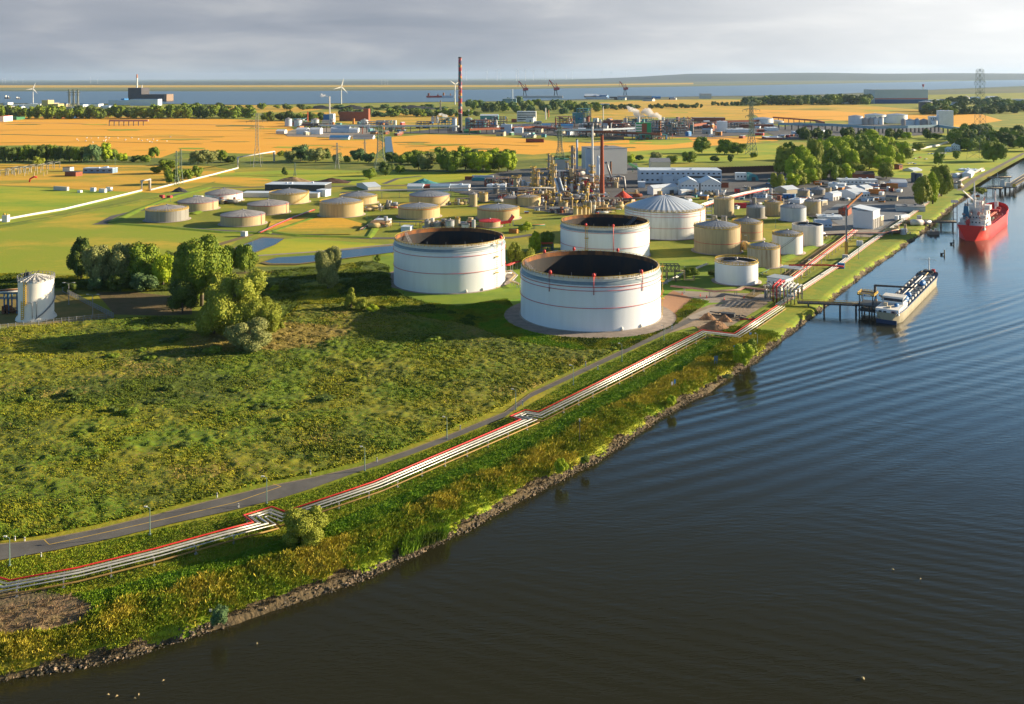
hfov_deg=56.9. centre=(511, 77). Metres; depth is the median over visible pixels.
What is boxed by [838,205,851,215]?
switch house
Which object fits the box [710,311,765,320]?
building debris
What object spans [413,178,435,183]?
tarp heap
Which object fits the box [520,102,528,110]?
distant tree
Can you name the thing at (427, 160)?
broadleaf tree
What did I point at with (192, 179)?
pipeline
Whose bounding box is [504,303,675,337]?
gravel path
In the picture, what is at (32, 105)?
hall
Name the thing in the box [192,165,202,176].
broadleaf tree
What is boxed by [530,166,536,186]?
process column
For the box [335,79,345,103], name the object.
wind turbine
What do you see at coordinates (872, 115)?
storage tank
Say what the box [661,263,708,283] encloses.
pipeline
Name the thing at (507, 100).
hall
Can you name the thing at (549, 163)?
process column
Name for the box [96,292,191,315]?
bare ground
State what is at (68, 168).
hut
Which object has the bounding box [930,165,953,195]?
broadleaf tree
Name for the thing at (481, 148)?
grass patch
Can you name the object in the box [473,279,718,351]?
lawn
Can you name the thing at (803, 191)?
storage tank
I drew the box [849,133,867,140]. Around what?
broadleaf tree
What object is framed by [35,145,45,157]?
broadleaf tree
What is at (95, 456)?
shrub
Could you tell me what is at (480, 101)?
distant tree
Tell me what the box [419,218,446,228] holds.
process unit
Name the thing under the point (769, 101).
distant tree
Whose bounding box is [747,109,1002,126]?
field
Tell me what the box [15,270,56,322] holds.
gas tank
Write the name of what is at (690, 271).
bush
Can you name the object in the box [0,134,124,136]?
track
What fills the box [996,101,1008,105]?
distant tree
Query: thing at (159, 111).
distant tree
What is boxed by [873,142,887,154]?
broadleaf tree
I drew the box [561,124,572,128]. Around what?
hall
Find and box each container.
[53,186,68,190]
[99,188,106,192]
[241,231,247,235]
[465,176,473,179]
[472,175,492,177]
[472,177,484,180]
[509,229,517,232]
[526,138,543,141]
[837,263,844,268]
[856,240,862,245]
[869,189,879,193]
[886,183,897,188]
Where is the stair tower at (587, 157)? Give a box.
[585,148,590,173]
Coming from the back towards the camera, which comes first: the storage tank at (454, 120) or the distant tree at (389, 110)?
the distant tree at (389, 110)
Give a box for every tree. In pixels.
[0,105,6,115]
[0,146,9,161]
[4,147,17,161]
[5,106,18,116]
[15,105,21,116]
[17,146,27,160]
[18,108,27,116]
[23,144,30,160]
[26,106,33,117]
[28,146,36,159]
[32,105,40,118]
[32,156,45,166]
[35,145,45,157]
[36,105,49,118]
[41,144,49,160]
[46,104,57,118]
[48,144,55,160]
[53,106,66,116]
[53,146,60,160]
[55,109,65,118]
[58,146,65,160]
[64,108,76,118]
[64,145,71,161]
[66,236,90,277]
[69,146,81,161]
[72,105,84,109]
[75,108,83,117]
[79,146,83,161]
[80,244,111,281]
[82,144,102,162]
[85,104,96,118]
[90,108,99,118]
[99,108,106,118]
[100,141,112,161]
[104,107,110,116]
[105,248,111,268]
[107,242,130,274]
[109,103,118,117]
[110,149,117,159]
[114,105,125,117]
[115,153,127,160]
[123,108,132,117]
[125,241,159,279]
[129,155,139,161]
[130,106,140,118]
[136,107,147,118]
[139,155,150,161]
[146,107,155,117]
[148,147,159,157]
[150,166,160,172]
[151,252,173,284]
[152,105,165,118]
[157,159,178,171]
[163,168,183,182]
[165,104,170,117]
[165,250,175,257]
[166,279,198,313]
[167,104,175,117]
[168,258,176,286]
[172,105,184,117]
[173,234,233,306]
[181,105,192,118]
[181,168,193,179]
[188,150,206,163]
[189,104,196,116]
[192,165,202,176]
[194,104,201,116]
[195,304,225,336]
[197,105,209,117]
[197,268,267,333]
[198,150,218,163]
[204,270,224,301]
[208,106,219,116]
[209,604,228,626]
[216,149,227,161]
[218,104,227,117]
[220,108,229,117]
[223,155,236,162]
[224,245,238,268]
[229,106,241,118]
[234,244,258,271]
[237,296,281,332]
[240,107,248,117]
[246,107,256,117]
[259,103,266,108]
[260,112,269,120]
[266,111,274,120]
[276,151,284,155]
[278,112,284,119]
[281,167,287,174]
[282,103,289,108]
[283,110,293,119]
[283,150,295,161]
[289,114,299,118]
[291,144,308,160]
[296,104,305,109]
[305,148,326,161]
[306,112,314,120]
[314,246,341,287]
[317,112,323,119]
[317,148,331,158]
[332,152,343,163]
[333,105,343,108]
[343,155,350,161]
[344,287,356,307]
[349,148,365,160]
[361,153,374,162]
[362,167,376,179]
[371,110,379,116]
[378,112,388,116]
[378,161,393,174]
[380,104,388,107]
[385,108,393,115]
[385,151,398,162]
[389,112,398,116]
[393,154,406,164]
[395,165,405,172]
[398,108,408,114]
[403,151,412,163]
[409,108,415,115]
[409,152,423,169]
[412,150,422,155]
[415,109,426,116]
[417,151,436,170]
[424,108,431,113]
[427,112,435,115]
[434,109,441,115]
[434,147,447,153]
[435,152,449,171]
[440,108,448,115]
[442,151,465,172]
[448,108,456,115]
[457,146,470,153]
[463,152,479,170]
[464,109,474,115]
[465,99,473,106]
[471,101,478,109]
[473,151,493,171]
[476,99,484,107]
[481,102,490,111]
[486,147,498,152]
[489,102,498,111]
[491,152,504,170]
[495,101,500,111]
[497,151,517,171]
[500,103,509,110]
[503,149,515,154]
[507,241,521,265]
[508,101,516,109]
[513,105,520,112]
[517,96,523,106]
[519,247,534,263]
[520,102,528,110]
[526,104,534,110]
[528,231,540,252]
[536,100,544,105]
[540,231,554,248]
[541,104,551,112]
[551,100,558,109]
[555,99,563,107]
[559,107,569,113]
[564,100,572,106]
[567,103,575,110]
[573,104,583,111]
[592,102,601,111]
[627,154,635,162]
[635,155,643,159]
[650,152,662,157]
[666,155,677,163]
[682,151,696,162]
[693,136,711,151]
[709,155,718,161]
[715,139,733,153]
[727,154,733,161]
[729,142,746,153]
[732,343,754,365]
[740,97,749,104]
[742,338,757,353]
[750,99,761,105]
[750,152,757,156]
[756,97,766,104]
[765,98,773,104]
[770,172,785,187]
[773,96,783,104]
[773,145,793,174]
[783,141,797,149]
[784,96,796,104]
[784,154,803,173]
[786,173,801,185]
[792,169,807,185]
[794,144,812,169]
[795,98,803,104]
[798,129,805,138]
[801,94,810,103]
[801,155,820,168]
[803,129,810,139]
[803,168,818,183]
[806,138,823,162]
[809,95,817,104]
[810,129,817,137]
[811,167,821,182]
[814,164,828,179]
[817,131,824,139]
[817,138,834,143]
[818,98,832,104]
[821,141,832,163]
[821,161,839,180]
[823,145,841,165]
[824,129,832,137]
[827,94,837,104]
[829,166,845,177]
[832,135,853,141]
[833,139,850,163]
[836,94,842,104]
[838,93,846,103]
[841,163,855,177]
[842,128,850,135]
[842,148,860,164]
[846,94,856,103]
[847,139,865,150]
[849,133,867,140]
[850,162,866,170]
[856,138,872,150]
[857,149,863,159]
[859,96,871,104]
[860,149,877,168]
[864,129,882,138]
[867,134,882,144]
[871,154,893,168]
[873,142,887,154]
[877,162,894,178]
[880,144,895,159]
[882,136,894,145]
[885,130,892,136]
[893,131,900,139]
[894,153,905,163]
[896,141,909,154]
[900,132,912,138]
[902,148,913,158]
[911,175,932,204]
[912,142,926,150]
[919,107,932,113]
[921,102,933,108]
[924,130,932,138]
[927,105,940,113]
[928,171,939,203]
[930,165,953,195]
[931,133,941,138]
[933,152,944,164]
[937,100,948,106]
[946,129,964,143]
[948,107,958,114]
[949,97,957,101]
[953,100,967,107]
[953,150,960,158]
[955,137,970,149]
[957,96,970,103]
[960,123,970,128]
[960,126,977,133]
[960,138,978,150]
[961,131,976,137]
[962,107,972,114]
[969,187,987,193]
[970,123,985,134]
[972,106,979,113]
[974,135,985,149]
[980,123,994,131]
[981,106,996,113]
[981,140,1008,160]
[982,98,993,105]
[982,129,994,134]
[986,137,1000,143]
[987,130,997,138]
[988,104,998,112]
[990,96,1001,100]
[995,131,1015,145]
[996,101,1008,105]
[997,105,1008,113]
[999,127,1010,130]
[999,137,1014,147]
[1000,98,1012,104]
[1002,130,1019,134]
[1010,106,1021,112]
[1011,125,1023,131]
[1012,135,1023,147]
[1016,103,1023,109]
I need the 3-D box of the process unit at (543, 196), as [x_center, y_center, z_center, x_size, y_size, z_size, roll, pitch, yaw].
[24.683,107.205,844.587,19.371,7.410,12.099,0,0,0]
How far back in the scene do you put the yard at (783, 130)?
1922.85 m
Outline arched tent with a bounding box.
[747,172,758,180]
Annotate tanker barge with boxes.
[876,258,938,324]
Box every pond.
[244,238,282,251]
[265,246,393,262]
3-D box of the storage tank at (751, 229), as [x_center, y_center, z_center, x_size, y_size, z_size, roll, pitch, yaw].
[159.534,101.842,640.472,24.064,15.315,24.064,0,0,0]
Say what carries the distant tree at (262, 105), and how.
on the field at (278, 110)
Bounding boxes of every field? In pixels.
[0,83,692,87]
[0,117,384,157]
[0,164,234,192]
[214,176,271,186]
[215,105,320,112]
[302,110,457,124]
[391,134,585,155]
[586,137,777,150]
[588,100,935,119]
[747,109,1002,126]
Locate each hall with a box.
[0,115,12,121]
[13,116,24,119]
[26,103,40,108]
[41,103,63,106]
[42,100,53,103]
[77,104,103,106]
[108,100,129,104]
[130,99,161,105]
[276,129,287,133]
[296,127,308,133]
[309,127,322,133]
[323,114,328,119]
[329,113,334,119]
[329,135,350,139]
[331,126,349,132]
[339,111,366,120]
[346,127,359,132]
[353,135,374,138]
[363,108,369,120]
[464,129,480,132]
[480,114,498,120]
[501,124,511,132]
[502,98,516,105]
[514,127,522,132]
[515,96,562,97]
[517,111,535,121]
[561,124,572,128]
[572,112,582,123]
[586,97,606,98]
[603,120,620,127]
[603,135,623,139]
[617,96,651,99]
[627,130,634,135]
[637,167,721,183]
[692,117,724,121]
[699,93,710,98]
[717,120,727,131]
[725,128,753,132]
[739,124,772,127]
[864,89,927,103]
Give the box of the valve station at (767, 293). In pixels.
[763,281,779,298]
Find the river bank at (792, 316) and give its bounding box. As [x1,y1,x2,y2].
[0,190,971,680]
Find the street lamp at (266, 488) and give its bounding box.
[261,475,267,503]
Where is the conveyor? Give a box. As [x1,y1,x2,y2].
[628,163,637,171]
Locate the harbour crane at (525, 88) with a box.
[518,81,527,95]
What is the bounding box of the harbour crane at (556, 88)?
[548,80,559,95]
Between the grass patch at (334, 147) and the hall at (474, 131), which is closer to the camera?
the grass patch at (334, 147)
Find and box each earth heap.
[696,320,728,331]
[699,312,715,319]
[717,315,732,321]
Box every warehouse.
[555,158,569,169]
[647,183,677,194]
[649,158,670,166]
[762,136,782,139]
[764,127,778,130]
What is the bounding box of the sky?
[0,0,1023,79]
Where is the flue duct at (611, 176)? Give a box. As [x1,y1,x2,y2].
[604,161,625,189]
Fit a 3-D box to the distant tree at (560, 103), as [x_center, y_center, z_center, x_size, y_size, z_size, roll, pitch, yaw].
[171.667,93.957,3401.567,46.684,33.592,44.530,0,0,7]
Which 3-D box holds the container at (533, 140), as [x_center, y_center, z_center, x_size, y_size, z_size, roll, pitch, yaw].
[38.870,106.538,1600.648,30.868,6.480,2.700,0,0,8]
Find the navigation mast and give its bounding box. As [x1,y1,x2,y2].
[951,200,957,221]
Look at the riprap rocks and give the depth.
233.71 m
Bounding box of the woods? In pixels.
[0,80,734,84]
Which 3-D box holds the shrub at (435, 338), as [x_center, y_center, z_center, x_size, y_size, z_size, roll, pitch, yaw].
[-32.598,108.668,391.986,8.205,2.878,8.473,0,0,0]
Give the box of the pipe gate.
[141,179,150,189]
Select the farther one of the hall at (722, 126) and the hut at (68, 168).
the hall at (722, 126)
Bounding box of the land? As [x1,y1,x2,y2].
[0,78,1023,104]
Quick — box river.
[0,80,1023,104]
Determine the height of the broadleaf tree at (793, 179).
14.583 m
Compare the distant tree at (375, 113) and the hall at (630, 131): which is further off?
the distant tree at (375, 113)
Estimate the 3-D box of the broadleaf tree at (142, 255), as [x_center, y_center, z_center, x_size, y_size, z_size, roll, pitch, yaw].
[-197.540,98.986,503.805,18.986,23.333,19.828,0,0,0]
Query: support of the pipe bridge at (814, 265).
on the ground at (658, 249)
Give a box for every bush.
[63,282,77,292]
[87,276,103,289]
[105,273,131,290]
[129,272,158,290]
[224,317,272,352]
[270,284,278,290]
[278,321,284,328]
[279,280,300,291]
[282,504,328,547]
[355,298,367,310]
[366,304,379,311]
[374,254,380,260]
[518,221,531,231]
[554,457,568,472]
[580,455,589,463]
[667,395,676,404]
[683,267,699,275]
[708,269,714,276]
[722,374,733,378]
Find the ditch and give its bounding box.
[385,136,393,152]
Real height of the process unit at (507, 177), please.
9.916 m
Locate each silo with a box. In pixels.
[573,206,577,215]
[583,205,586,214]
[588,200,591,213]
[592,200,595,213]
[911,172,915,181]
[916,173,922,178]
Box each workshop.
[678,176,699,189]
[697,175,721,192]
[775,185,798,194]
[813,219,832,227]
[821,199,827,205]
[825,190,841,200]
[836,177,877,184]
[839,188,869,198]
[852,171,874,177]
[889,179,907,186]
[894,164,902,168]
[895,204,925,211]
[951,143,960,150]
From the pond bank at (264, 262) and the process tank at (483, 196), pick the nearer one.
the pond bank at (264, 262)
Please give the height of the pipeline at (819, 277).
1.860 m
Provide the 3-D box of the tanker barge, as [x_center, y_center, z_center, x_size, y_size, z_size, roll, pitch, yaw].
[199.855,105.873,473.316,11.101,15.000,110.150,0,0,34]
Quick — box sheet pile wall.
[699,165,774,172]
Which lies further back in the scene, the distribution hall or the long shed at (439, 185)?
the distribution hall
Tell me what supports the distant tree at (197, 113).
on the ground at (658, 249)
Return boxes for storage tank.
[142,204,190,222]
[177,195,220,211]
[205,187,244,201]
[218,209,267,226]
[247,199,290,214]
[269,187,310,204]
[285,117,291,125]
[294,119,301,126]
[311,118,318,124]
[317,196,365,217]
[339,191,378,204]
[396,202,441,219]
[409,189,451,205]
[452,117,456,130]
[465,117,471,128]
[475,203,521,220]
[476,218,502,227]
[503,194,516,205]
[516,194,542,206]
[691,219,742,255]
[711,196,735,217]
[711,254,761,286]
[732,217,764,241]
[744,203,766,218]
[747,241,782,268]
[752,117,772,123]
[764,199,782,216]
[772,229,805,254]
[773,119,783,123]
[778,203,808,221]
[792,221,825,246]
[796,187,809,197]
[804,198,821,214]
[811,186,824,194]
[825,186,831,192]
[848,115,862,124]
[862,117,868,124]
[865,113,885,117]
[869,117,872,124]
[873,116,877,124]
[878,117,883,124]
[886,113,907,123]
[905,119,914,125]
[915,118,919,124]
[918,100,931,110]
[920,119,927,124]
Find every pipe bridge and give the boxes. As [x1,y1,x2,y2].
[109,120,148,125]
[237,151,274,167]
[320,125,458,132]
[469,126,661,139]
[541,242,553,250]
[557,127,634,137]
[658,263,694,281]
[689,120,759,128]
[773,117,824,122]
[778,122,959,132]
[789,264,843,274]
[912,141,948,150]
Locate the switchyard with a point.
(19, 167)
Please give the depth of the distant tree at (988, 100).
3309.05 m
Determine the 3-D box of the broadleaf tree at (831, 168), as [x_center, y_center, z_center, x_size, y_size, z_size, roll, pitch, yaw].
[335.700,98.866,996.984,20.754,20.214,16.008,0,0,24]
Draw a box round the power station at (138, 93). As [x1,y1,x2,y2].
[128,88,172,100]
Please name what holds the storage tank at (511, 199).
on the ground at (658, 249)
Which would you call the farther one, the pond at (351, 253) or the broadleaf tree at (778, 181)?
the broadleaf tree at (778, 181)
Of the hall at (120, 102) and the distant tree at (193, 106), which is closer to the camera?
the distant tree at (193, 106)
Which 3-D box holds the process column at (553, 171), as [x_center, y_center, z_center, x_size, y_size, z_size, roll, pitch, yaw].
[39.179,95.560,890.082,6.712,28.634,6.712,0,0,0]
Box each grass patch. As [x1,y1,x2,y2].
[5,124,40,124]
[146,134,188,135]
[177,138,200,139]
[218,125,252,126]
[243,128,286,128]
[293,145,333,145]
[315,147,354,147]
[393,142,428,142]
[424,144,456,144]
[471,148,491,149]
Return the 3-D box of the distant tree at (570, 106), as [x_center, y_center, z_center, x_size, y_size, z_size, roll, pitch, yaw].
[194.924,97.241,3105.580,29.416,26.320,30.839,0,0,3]
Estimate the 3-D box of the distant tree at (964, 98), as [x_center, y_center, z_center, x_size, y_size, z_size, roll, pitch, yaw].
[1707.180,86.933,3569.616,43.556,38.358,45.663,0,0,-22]
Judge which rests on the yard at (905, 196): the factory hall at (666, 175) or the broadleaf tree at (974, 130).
the factory hall at (666, 175)
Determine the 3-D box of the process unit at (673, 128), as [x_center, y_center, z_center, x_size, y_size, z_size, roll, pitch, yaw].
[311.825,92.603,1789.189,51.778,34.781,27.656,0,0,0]
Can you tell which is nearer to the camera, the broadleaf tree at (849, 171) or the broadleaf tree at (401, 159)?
the broadleaf tree at (849, 171)
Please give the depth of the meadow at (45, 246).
657.20 m
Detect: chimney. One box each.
[458,57,461,132]
[576,139,577,168]
[591,127,593,169]
[600,134,603,197]
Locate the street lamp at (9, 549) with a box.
[3,535,10,565]
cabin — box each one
[100,105,110,108]
[303,131,310,134]
[317,188,330,196]
[496,131,505,135]
[526,116,534,121]
[527,134,535,137]
[535,128,542,131]
[584,94,595,96]
[642,98,654,100]
[699,194,708,199]
[702,128,712,133]
[782,193,790,197]
[885,195,897,200]
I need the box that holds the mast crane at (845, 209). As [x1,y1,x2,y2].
[843,192,862,253]
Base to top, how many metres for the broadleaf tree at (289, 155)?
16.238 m
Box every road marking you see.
[0,318,686,543]
[43,487,278,544]
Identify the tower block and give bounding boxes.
[635,122,650,138]
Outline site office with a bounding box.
[735,172,746,179]
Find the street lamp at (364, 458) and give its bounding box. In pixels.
[360,446,365,470]
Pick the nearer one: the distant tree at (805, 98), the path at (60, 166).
the path at (60, 166)
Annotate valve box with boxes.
[2,213,9,221]
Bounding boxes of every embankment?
[0,197,162,227]
[106,187,211,222]
[108,217,316,233]
[189,203,219,213]
[264,217,378,237]
[758,239,836,271]
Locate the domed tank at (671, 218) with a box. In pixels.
[624,194,711,240]
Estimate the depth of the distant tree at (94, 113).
2595.82 m
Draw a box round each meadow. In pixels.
[0,80,959,89]
[0,156,554,172]
[0,186,141,218]
[0,187,240,275]
[0,302,620,539]
[54,261,371,296]
[216,170,493,184]
[256,238,392,256]
[268,217,362,233]
[629,138,692,144]
[629,143,781,162]
[659,259,756,289]
[822,134,1023,178]
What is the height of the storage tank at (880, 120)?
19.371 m
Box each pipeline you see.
[0,190,141,220]
[0,305,785,597]
[150,167,237,190]
[258,209,314,232]
[340,187,554,197]
[360,216,381,229]
[392,221,478,225]
[505,261,520,269]
[505,270,520,286]
[620,196,694,203]
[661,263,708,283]
[670,285,779,296]
[701,188,768,209]
[775,168,983,305]
[781,229,857,289]
[823,230,899,238]
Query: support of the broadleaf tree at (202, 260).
on the ground at (658, 249)
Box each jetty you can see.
[797,299,860,313]
[922,219,956,227]
[977,187,1003,193]
[987,176,1011,181]
[1010,175,1023,188]
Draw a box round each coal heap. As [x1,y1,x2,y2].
[312,105,334,108]
[339,105,363,108]
[387,105,434,109]
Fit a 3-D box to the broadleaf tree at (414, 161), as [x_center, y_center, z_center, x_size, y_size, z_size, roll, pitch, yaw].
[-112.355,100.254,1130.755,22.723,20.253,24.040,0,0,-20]
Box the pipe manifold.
[772,279,802,304]
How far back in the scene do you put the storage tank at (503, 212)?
727.56 m
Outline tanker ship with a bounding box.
[957,182,1008,240]
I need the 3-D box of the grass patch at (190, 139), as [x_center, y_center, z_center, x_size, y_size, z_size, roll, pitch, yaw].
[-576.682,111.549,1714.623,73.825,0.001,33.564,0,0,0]
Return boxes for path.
[4,165,223,169]
[389,271,514,288]
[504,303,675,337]
[538,291,702,338]
[673,290,771,302]
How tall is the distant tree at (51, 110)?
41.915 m
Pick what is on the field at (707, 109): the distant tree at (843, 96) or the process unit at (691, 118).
the distant tree at (843, 96)
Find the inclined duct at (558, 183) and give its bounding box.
[554,178,563,192]
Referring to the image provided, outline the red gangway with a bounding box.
[500,214,513,226]
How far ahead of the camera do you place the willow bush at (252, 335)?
376.83 m
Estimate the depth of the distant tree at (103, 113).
2606.38 m
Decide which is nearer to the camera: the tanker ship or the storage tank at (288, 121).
the tanker ship
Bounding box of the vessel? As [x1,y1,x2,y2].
[557,193,561,205]
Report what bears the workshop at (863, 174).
on the ground at (658, 249)
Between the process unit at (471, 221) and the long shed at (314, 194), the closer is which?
the process unit at (471, 221)
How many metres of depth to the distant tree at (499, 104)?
3035.35 m
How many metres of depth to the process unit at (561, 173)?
943.50 m
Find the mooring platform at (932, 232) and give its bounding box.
[927,229,939,234]
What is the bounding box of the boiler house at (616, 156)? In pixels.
[581,145,626,174]
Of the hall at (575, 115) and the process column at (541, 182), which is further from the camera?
the hall at (575, 115)
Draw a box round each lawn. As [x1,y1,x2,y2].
[373,256,521,305]
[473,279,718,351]
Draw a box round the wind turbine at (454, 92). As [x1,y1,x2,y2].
[451,81,457,104]
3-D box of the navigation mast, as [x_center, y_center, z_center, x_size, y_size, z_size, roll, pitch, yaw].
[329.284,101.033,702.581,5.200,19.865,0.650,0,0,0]
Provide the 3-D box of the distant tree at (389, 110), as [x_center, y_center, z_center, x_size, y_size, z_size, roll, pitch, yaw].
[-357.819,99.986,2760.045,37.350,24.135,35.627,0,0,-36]
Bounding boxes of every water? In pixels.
[0,215,1023,703]
[947,158,1023,214]
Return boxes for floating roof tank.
[392,227,506,294]
[519,247,663,332]
[560,213,650,256]
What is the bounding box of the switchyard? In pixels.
[3,162,59,175]
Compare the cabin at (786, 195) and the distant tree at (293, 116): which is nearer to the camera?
the cabin at (786, 195)
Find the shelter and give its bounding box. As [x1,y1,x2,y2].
[780,265,803,275]
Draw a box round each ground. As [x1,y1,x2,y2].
[0,93,1023,593]
[0,589,62,606]
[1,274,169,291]
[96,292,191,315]
[262,262,452,320]
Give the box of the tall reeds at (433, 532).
[399,515,450,556]
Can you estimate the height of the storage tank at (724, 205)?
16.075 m
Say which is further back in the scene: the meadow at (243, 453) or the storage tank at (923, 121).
the storage tank at (923, 121)
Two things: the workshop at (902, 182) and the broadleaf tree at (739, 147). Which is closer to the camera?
the workshop at (902, 182)
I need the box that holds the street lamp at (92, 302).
[86,294,98,316]
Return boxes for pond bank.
[235,237,283,252]
[261,245,392,264]
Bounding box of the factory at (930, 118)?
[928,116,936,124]
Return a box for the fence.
[0,287,113,328]
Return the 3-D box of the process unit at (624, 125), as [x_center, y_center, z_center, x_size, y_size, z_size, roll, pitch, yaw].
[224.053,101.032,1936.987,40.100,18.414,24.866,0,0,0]
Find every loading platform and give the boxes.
[857,284,914,315]
[993,173,1016,191]
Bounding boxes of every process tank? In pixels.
[424,219,429,228]
[433,220,440,227]
[445,218,453,227]
[455,217,459,227]
[461,221,468,227]
[468,192,477,206]
[477,192,488,201]
[491,184,499,193]
[560,200,569,207]
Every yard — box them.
[0,291,110,325]
[285,128,381,136]
[403,121,781,136]
[444,163,639,214]
[639,172,962,231]
[669,299,767,332]
[765,124,943,138]
[822,204,904,228]
[823,224,879,236]
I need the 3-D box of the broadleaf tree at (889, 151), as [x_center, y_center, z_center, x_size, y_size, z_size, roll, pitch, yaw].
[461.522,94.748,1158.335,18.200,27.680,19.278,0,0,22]
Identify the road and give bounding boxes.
[0,318,692,559]
[66,123,197,124]
[95,223,531,238]
[97,183,497,223]
[219,234,252,244]
[259,244,392,255]
[382,176,418,183]
[586,134,768,142]
[683,292,782,320]
[742,235,854,298]
[957,153,1023,190]
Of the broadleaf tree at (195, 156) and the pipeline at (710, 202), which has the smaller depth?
the pipeline at (710, 202)
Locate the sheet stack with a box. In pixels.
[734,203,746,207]
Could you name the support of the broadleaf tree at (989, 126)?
on the ground at (658, 249)
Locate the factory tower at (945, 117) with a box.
[936,110,953,125]
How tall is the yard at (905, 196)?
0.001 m
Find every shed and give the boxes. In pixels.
[83,166,117,172]
[243,191,320,197]
[265,181,331,190]
[356,182,380,189]
[407,183,424,190]
[430,183,450,190]
[450,183,469,190]
[487,183,506,189]
[615,188,632,202]
[638,181,644,187]
[678,188,693,194]
[720,181,728,187]
[753,192,767,197]
[788,197,806,203]
[816,213,842,219]
[828,182,845,186]
[845,185,859,188]
[858,184,872,189]
[902,167,921,171]
[945,147,952,151]
[958,168,984,171]
[962,169,973,177]
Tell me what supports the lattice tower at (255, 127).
on the meadow at (527, 164)
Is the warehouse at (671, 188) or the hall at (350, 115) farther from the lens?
the hall at (350, 115)
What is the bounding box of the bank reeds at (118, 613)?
[0,325,780,675]
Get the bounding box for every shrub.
[20,396,32,402]
[27,386,45,392]
[60,341,79,348]
[63,387,83,396]
[69,395,80,402]
[75,430,87,435]
[88,454,99,460]
[90,424,108,431]
[104,352,119,358]
[107,405,119,412]
[120,406,139,415]
[142,354,158,359]
[144,398,159,403]
[158,336,179,342]
[162,384,174,390]
[178,441,190,446]
[202,345,222,352]
[216,433,228,438]
[220,375,234,379]
[229,386,242,391]
[252,402,271,410]
[277,403,292,409]
[277,413,289,420]
[313,393,336,401]
[324,339,340,345]
[352,375,366,381]
[425,335,441,342]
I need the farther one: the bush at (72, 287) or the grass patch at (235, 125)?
the grass patch at (235, 125)
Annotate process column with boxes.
[511,176,519,192]
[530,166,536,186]
[534,171,539,192]
[540,172,543,184]
[546,153,550,184]
[549,155,553,179]
[550,163,556,190]
[550,187,557,194]
[569,145,575,179]
[588,165,595,178]
[595,156,599,185]
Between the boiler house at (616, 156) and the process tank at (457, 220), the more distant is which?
the boiler house at (616, 156)
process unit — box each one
[220,197,241,203]
[298,123,330,127]
[357,120,390,127]
[363,204,384,210]
[368,216,391,227]
[377,120,393,124]
[385,127,406,131]
[385,200,398,208]
[416,121,433,128]
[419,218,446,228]
[438,117,457,127]
[454,197,469,204]
[458,217,476,227]
[466,119,496,128]
[484,177,507,185]
[490,116,507,125]
[495,192,509,202]
[496,176,508,182]
[506,185,530,192]
[507,178,518,184]
[514,124,554,130]
[514,188,534,195]
[517,190,528,195]
[520,180,530,185]
[530,194,549,199]
[549,170,572,186]
[549,197,557,204]
[549,206,572,212]
[555,116,574,127]
[560,178,574,186]
[560,190,570,199]
[561,197,582,204]
[569,168,587,185]
[572,193,580,202]
[574,182,585,189]
[576,108,590,122]
[578,131,614,136]
[580,121,602,128]
[582,174,599,191]
[583,193,609,200]
[591,194,600,202]
[592,204,620,212]
[600,196,624,208]
[604,174,621,187]
[612,122,630,130]
[625,116,653,125]
[627,189,642,196]
[635,133,672,139]
[650,119,675,133]
[664,117,688,134]
[681,116,693,130]
[686,188,698,193]
[694,121,727,127]
[703,189,718,196]
[711,215,730,222]
[729,121,762,126]
[739,187,753,194]
[740,241,748,249]
[743,197,761,204]
[765,188,779,195]
[768,195,783,204]
[885,224,910,234]
[903,215,931,225]
[953,180,963,188]
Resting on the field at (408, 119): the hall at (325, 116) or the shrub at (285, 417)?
the hall at (325, 116)
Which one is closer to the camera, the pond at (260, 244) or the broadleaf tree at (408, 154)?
the pond at (260, 244)
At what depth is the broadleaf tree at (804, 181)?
945.97 m
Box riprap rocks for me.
[4,194,972,680]
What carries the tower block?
on the ground at (658, 249)
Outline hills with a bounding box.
[444,73,1023,81]
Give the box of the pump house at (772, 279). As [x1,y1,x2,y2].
[766,274,792,290]
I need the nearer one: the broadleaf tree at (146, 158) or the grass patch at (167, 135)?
the broadleaf tree at (146, 158)
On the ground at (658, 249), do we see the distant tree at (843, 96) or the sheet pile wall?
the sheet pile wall
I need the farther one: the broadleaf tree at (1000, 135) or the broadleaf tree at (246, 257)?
the broadleaf tree at (1000, 135)
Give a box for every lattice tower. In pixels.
[67,89,70,108]
[71,90,74,107]
[75,89,79,106]
[174,151,178,184]
[178,149,183,183]
[246,113,264,166]
[331,143,342,168]
[371,125,385,171]
[554,126,565,160]
[744,101,759,154]
[966,69,989,158]
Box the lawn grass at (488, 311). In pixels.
[403,298,709,348]
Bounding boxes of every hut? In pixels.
[63,166,73,171]
[65,171,82,175]
[401,225,413,231]
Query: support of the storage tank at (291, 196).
on the ground at (658, 249)
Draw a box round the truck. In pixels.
[899,214,909,219]
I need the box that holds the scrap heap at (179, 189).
[171,187,186,191]
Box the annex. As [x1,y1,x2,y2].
[880,215,883,225]
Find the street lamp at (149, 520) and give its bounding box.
[144,506,150,534]
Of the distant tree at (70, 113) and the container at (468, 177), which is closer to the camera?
the container at (468, 177)
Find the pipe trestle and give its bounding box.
[0,288,17,313]
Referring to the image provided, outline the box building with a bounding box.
[853,204,879,228]
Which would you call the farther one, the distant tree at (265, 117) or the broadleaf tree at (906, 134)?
the distant tree at (265, 117)

